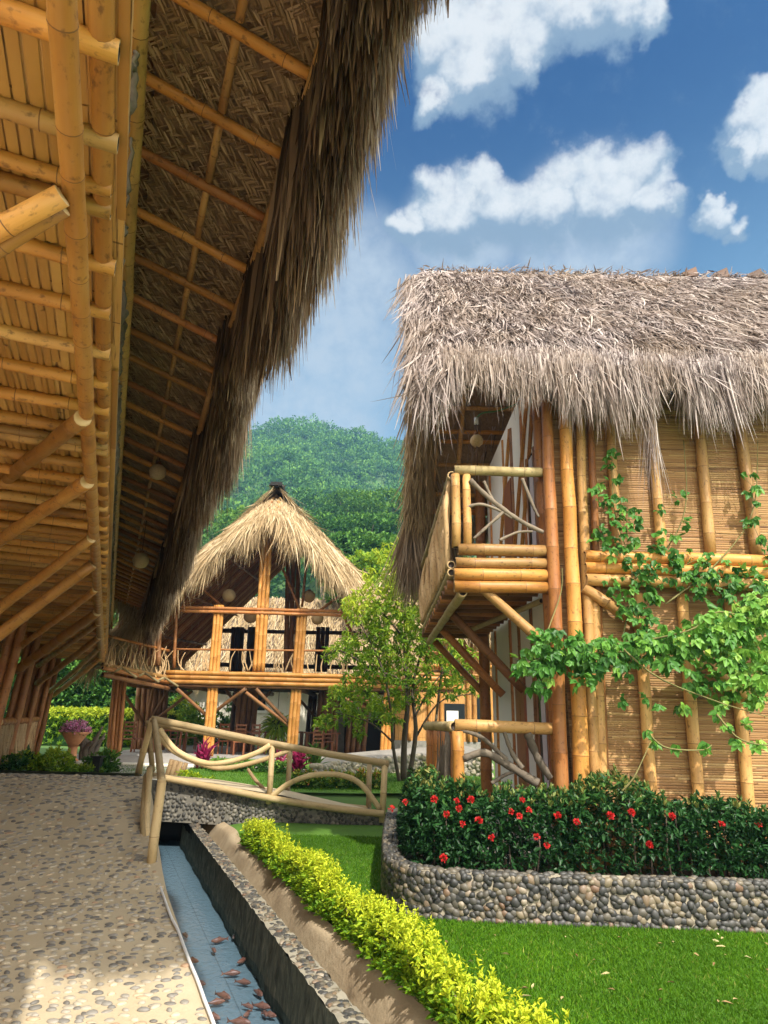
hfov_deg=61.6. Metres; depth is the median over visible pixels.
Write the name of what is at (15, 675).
dark tall bush
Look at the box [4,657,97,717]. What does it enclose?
dark tall bush
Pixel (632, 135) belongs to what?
sky
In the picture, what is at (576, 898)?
stone planter
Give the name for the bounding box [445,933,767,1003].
fallen leaves
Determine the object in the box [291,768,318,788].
croton shrub
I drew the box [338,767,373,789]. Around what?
croton shrub
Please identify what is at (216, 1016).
fish
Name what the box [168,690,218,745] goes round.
garden bush
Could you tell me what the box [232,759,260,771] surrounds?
edging plant
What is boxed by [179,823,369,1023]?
canal wall
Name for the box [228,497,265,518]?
forest tree
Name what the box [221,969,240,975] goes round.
fish
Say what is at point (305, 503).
forest tree
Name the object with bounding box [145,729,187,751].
dining table
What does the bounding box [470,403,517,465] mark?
globe lamp
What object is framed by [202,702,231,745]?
garden bush
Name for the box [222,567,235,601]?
globe lamp
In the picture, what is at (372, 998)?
bank
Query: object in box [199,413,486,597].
forest
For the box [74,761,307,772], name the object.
lawn edging
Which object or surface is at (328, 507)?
forest tree
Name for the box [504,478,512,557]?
door
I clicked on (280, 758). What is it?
cordyline
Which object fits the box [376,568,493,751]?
orange bamboo house
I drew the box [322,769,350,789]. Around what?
croton shrub
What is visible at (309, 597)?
globe lamp
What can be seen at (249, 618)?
globe lamp
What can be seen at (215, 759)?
edging plant
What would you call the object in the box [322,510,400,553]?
forest tree
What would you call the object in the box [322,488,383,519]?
forest tree
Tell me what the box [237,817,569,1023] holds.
yellow hedge
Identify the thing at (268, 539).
pavilion
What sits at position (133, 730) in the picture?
dining chair
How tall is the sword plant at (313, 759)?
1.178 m
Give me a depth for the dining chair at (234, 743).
23.02 m
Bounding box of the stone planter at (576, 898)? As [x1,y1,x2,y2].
[380,808,767,933]
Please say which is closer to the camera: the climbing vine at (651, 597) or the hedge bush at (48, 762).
the climbing vine at (651, 597)
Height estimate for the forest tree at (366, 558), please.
11.596 m
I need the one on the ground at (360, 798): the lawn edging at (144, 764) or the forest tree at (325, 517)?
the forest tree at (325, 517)
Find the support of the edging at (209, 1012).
on the path
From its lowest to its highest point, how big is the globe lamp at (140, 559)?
1.014 m
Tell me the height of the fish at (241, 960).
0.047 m
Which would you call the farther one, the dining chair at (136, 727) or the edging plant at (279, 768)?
the dining chair at (136, 727)
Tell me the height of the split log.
0.495 m
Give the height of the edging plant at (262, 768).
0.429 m
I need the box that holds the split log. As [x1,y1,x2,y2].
[165,759,187,775]
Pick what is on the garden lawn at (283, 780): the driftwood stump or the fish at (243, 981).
the driftwood stump
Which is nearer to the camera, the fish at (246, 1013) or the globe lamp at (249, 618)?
the fish at (246, 1013)
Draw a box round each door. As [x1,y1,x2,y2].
[477,697,480,741]
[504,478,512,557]
[515,676,529,825]
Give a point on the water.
(179, 866)
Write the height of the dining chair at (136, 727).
1.050 m
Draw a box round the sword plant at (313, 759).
[302,738,331,763]
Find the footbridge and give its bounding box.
[134,716,389,863]
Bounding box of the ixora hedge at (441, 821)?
[388,761,767,878]
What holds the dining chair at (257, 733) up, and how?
on the terrace
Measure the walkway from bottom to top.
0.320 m
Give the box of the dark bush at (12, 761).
[0,744,38,770]
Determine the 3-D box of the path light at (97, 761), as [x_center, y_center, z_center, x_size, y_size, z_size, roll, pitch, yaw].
[-6.460,5.694,14.505,0.240,0.376,0.240,1,-18,0]
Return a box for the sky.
[248,0,767,450]
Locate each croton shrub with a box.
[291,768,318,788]
[305,768,336,789]
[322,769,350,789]
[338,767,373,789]
[354,768,387,789]
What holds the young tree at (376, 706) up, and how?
on the garden lawn at (283, 780)
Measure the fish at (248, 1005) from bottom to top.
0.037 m
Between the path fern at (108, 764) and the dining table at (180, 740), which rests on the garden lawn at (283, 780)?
the path fern at (108, 764)
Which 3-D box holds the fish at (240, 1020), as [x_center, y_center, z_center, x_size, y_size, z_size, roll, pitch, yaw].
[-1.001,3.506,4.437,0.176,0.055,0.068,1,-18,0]
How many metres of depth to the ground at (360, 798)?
24.47 m
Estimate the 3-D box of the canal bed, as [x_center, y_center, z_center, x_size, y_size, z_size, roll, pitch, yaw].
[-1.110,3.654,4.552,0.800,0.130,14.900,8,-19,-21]
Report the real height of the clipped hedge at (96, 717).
1.774 m
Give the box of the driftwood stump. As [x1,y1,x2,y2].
[79,726,105,759]
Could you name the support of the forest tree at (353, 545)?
on the ground at (360, 798)
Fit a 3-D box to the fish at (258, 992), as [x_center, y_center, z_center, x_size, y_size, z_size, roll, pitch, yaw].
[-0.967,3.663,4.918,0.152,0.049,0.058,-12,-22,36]
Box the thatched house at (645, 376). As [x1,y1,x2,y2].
[372,257,767,872]
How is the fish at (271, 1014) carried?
on the canal bed
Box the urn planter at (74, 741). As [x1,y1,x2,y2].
[60,732,89,760]
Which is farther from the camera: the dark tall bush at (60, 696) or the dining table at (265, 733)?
the dark tall bush at (60, 696)
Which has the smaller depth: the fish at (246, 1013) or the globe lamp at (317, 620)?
the fish at (246, 1013)
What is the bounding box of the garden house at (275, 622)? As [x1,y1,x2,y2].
[141,596,383,743]
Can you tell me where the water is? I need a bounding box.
[158,835,239,953]
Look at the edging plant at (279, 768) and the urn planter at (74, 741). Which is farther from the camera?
the urn planter at (74, 741)
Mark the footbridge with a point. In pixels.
(178, 801)
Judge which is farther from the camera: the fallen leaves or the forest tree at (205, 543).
the forest tree at (205, 543)
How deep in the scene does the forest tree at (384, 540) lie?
47.80 m
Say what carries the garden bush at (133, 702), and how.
on the ground at (360, 798)
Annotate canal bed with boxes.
[159,840,282,1023]
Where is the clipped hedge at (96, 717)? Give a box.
[6,705,178,747]
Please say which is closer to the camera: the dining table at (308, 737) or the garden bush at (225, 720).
the dining table at (308, 737)
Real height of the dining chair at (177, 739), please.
1.050 m
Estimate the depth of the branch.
11.19 m
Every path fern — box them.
[72,761,103,772]
[81,746,123,772]
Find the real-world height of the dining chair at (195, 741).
1.050 m
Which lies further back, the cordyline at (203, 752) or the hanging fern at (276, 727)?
the hanging fern at (276, 727)
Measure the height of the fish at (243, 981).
0.045 m
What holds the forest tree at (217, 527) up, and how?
on the ground at (360, 798)
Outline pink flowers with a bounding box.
[58,718,91,735]
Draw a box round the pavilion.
[66,482,478,757]
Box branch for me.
[247,768,265,788]
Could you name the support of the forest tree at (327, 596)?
on the ground at (360, 798)
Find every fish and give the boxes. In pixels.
[190,956,198,962]
[208,998,224,1004]
[211,936,228,942]
[212,1011,219,1020]
[215,991,230,999]
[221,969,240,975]
[226,1016,250,1023]
[234,978,250,984]
[237,957,245,963]
[241,1002,253,1008]
[243,1007,252,1016]
[251,1001,269,1009]
[254,988,262,996]
[261,1010,276,1017]
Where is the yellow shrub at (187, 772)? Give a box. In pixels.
[176,769,214,778]
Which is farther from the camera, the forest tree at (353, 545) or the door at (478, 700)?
the forest tree at (353, 545)
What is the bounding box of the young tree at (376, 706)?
[311,537,478,781]
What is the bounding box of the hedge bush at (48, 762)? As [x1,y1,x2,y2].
[1,745,79,771]
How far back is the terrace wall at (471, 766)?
16.44 m
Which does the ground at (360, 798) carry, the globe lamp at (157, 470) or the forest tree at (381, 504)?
the forest tree at (381, 504)
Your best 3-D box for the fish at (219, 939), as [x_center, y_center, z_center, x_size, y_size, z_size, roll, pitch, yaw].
[-1.547,4.021,6.065,0.063,0.053,0.165,-15,-24,41]
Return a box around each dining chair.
[121,721,135,751]
[132,721,143,751]
[169,731,184,750]
[186,722,196,749]
[217,723,232,753]
[232,723,246,754]
[250,724,265,753]
[311,725,323,748]
[323,727,333,750]
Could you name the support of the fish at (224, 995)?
on the canal bed
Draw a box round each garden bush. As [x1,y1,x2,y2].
[126,696,135,707]
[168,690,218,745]
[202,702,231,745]
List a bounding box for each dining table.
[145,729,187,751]
[231,731,268,753]
[270,731,305,745]
[304,732,340,751]
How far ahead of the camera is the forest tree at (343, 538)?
52.09 m
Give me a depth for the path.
5.50 m
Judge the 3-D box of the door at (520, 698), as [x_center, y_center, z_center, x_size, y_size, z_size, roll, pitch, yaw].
[1.873,3.128,8.698,0.040,2.100,0.550,1,-18,0]
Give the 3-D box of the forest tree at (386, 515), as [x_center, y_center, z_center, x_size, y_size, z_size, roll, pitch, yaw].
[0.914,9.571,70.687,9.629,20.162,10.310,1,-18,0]
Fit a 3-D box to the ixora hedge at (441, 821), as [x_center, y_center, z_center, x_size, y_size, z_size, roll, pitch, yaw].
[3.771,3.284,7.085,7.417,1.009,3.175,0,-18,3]
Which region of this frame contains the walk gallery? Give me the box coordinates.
[94,619,178,690]
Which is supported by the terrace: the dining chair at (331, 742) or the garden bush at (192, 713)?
the dining chair at (331, 742)
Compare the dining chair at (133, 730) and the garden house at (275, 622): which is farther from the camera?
the garden house at (275, 622)
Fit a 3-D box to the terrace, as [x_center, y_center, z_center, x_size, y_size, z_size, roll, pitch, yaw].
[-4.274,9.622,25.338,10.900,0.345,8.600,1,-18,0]
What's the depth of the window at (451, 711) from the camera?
25.29 m
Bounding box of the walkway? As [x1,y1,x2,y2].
[0,754,211,779]
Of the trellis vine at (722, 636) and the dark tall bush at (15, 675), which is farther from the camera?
the dark tall bush at (15, 675)
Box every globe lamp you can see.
[132,520,148,567]
[149,458,165,479]
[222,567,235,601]
[243,584,255,622]
[304,573,314,602]
[311,580,323,624]
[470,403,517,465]
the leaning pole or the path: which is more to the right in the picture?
the leaning pole
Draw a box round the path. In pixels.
[0,773,210,1023]
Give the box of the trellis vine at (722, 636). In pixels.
[509,569,767,791]
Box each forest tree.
[200,505,249,548]
[200,526,228,550]
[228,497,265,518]
[290,487,329,511]
[299,502,353,598]
[303,512,373,554]
[315,526,379,584]
[319,561,379,604]
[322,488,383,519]
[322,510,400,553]
[336,486,404,533]
[338,530,395,574]
[345,548,385,642]
[353,531,399,567]
[363,511,402,534]
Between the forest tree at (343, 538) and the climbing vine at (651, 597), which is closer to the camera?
the climbing vine at (651, 597)
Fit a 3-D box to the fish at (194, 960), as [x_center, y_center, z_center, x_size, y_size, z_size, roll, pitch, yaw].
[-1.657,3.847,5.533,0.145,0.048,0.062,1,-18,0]
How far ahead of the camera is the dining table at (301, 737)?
26.01 m
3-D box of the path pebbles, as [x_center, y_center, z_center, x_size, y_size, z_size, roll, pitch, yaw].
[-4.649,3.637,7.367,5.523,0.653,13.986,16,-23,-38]
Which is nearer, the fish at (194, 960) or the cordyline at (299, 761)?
the fish at (194, 960)
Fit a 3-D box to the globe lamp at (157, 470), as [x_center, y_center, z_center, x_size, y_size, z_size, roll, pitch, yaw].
[-3.256,-0.653,9.298,0.228,0.405,0.240,1,-18,0]
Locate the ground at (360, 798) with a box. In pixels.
[39,430,495,814]
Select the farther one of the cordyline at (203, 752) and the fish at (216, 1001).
the cordyline at (203, 752)
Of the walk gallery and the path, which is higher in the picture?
the walk gallery
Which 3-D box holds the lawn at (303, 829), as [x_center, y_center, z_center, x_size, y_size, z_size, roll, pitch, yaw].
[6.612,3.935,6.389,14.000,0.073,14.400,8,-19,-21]
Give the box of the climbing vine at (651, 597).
[586,440,767,639]
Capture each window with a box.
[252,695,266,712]
[444,703,464,720]
[525,446,539,557]
[534,644,553,825]
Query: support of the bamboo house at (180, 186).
on the ground at (360, 798)
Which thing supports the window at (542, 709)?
in the thatched house at (645, 376)
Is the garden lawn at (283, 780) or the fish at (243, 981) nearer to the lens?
the fish at (243, 981)
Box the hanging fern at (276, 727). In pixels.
[253,689,299,753]
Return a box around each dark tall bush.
[3,656,68,717]
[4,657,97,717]
[51,659,132,709]
[58,661,138,708]
[128,690,202,740]
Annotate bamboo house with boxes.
[0,0,452,769]
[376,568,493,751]
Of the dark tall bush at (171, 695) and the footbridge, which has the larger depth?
the dark tall bush at (171, 695)
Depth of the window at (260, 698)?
35.28 m
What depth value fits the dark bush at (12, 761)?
12.44 m
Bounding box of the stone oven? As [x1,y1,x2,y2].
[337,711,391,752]
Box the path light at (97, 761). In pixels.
[91,756,105,772]
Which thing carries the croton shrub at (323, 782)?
on the garden lawn at (283, 780)
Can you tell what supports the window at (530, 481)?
in the thatched house at (645, 376)
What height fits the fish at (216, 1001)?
0.045 m
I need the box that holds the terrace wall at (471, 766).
[309,746,493,777]
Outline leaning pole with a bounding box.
[435,646,444,720]
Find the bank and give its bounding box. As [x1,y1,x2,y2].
[201,822,440,1023]
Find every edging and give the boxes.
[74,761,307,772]
[159,884,215,1023]
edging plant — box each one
[205,756,237,771]
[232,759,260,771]
[254,760,280,772]
[274,760,306,773]
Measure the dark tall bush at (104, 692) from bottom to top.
5.048 m
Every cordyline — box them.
[193,737,217,768]
[274,749,286,764]
[283,744,318,771]
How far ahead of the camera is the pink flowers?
17.98 m
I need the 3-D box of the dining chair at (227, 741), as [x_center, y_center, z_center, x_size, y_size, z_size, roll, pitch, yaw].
[-5.698,8.149,23.176,0.420,1.050,0.420,-1,-18,8]
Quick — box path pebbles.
[0,773,206,1023]
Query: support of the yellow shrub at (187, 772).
on the garden lawn at (283, 780)
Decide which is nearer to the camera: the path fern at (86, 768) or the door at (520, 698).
the door at (520, 698)
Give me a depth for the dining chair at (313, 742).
23.60 m
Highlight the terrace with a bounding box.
[121,745,335,759]
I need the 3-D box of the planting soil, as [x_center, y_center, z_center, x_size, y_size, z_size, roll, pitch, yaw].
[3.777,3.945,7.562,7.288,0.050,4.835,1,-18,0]
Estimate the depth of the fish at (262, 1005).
4.68 m
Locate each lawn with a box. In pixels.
[40,754,494,792]
[230,822,767,1023]
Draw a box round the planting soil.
[399,838,767,878]
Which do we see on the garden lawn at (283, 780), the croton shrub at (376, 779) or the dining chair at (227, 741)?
the croton shrub at (376, 779)
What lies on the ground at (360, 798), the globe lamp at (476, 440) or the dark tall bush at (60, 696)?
the dark tall bush at (60, 696)

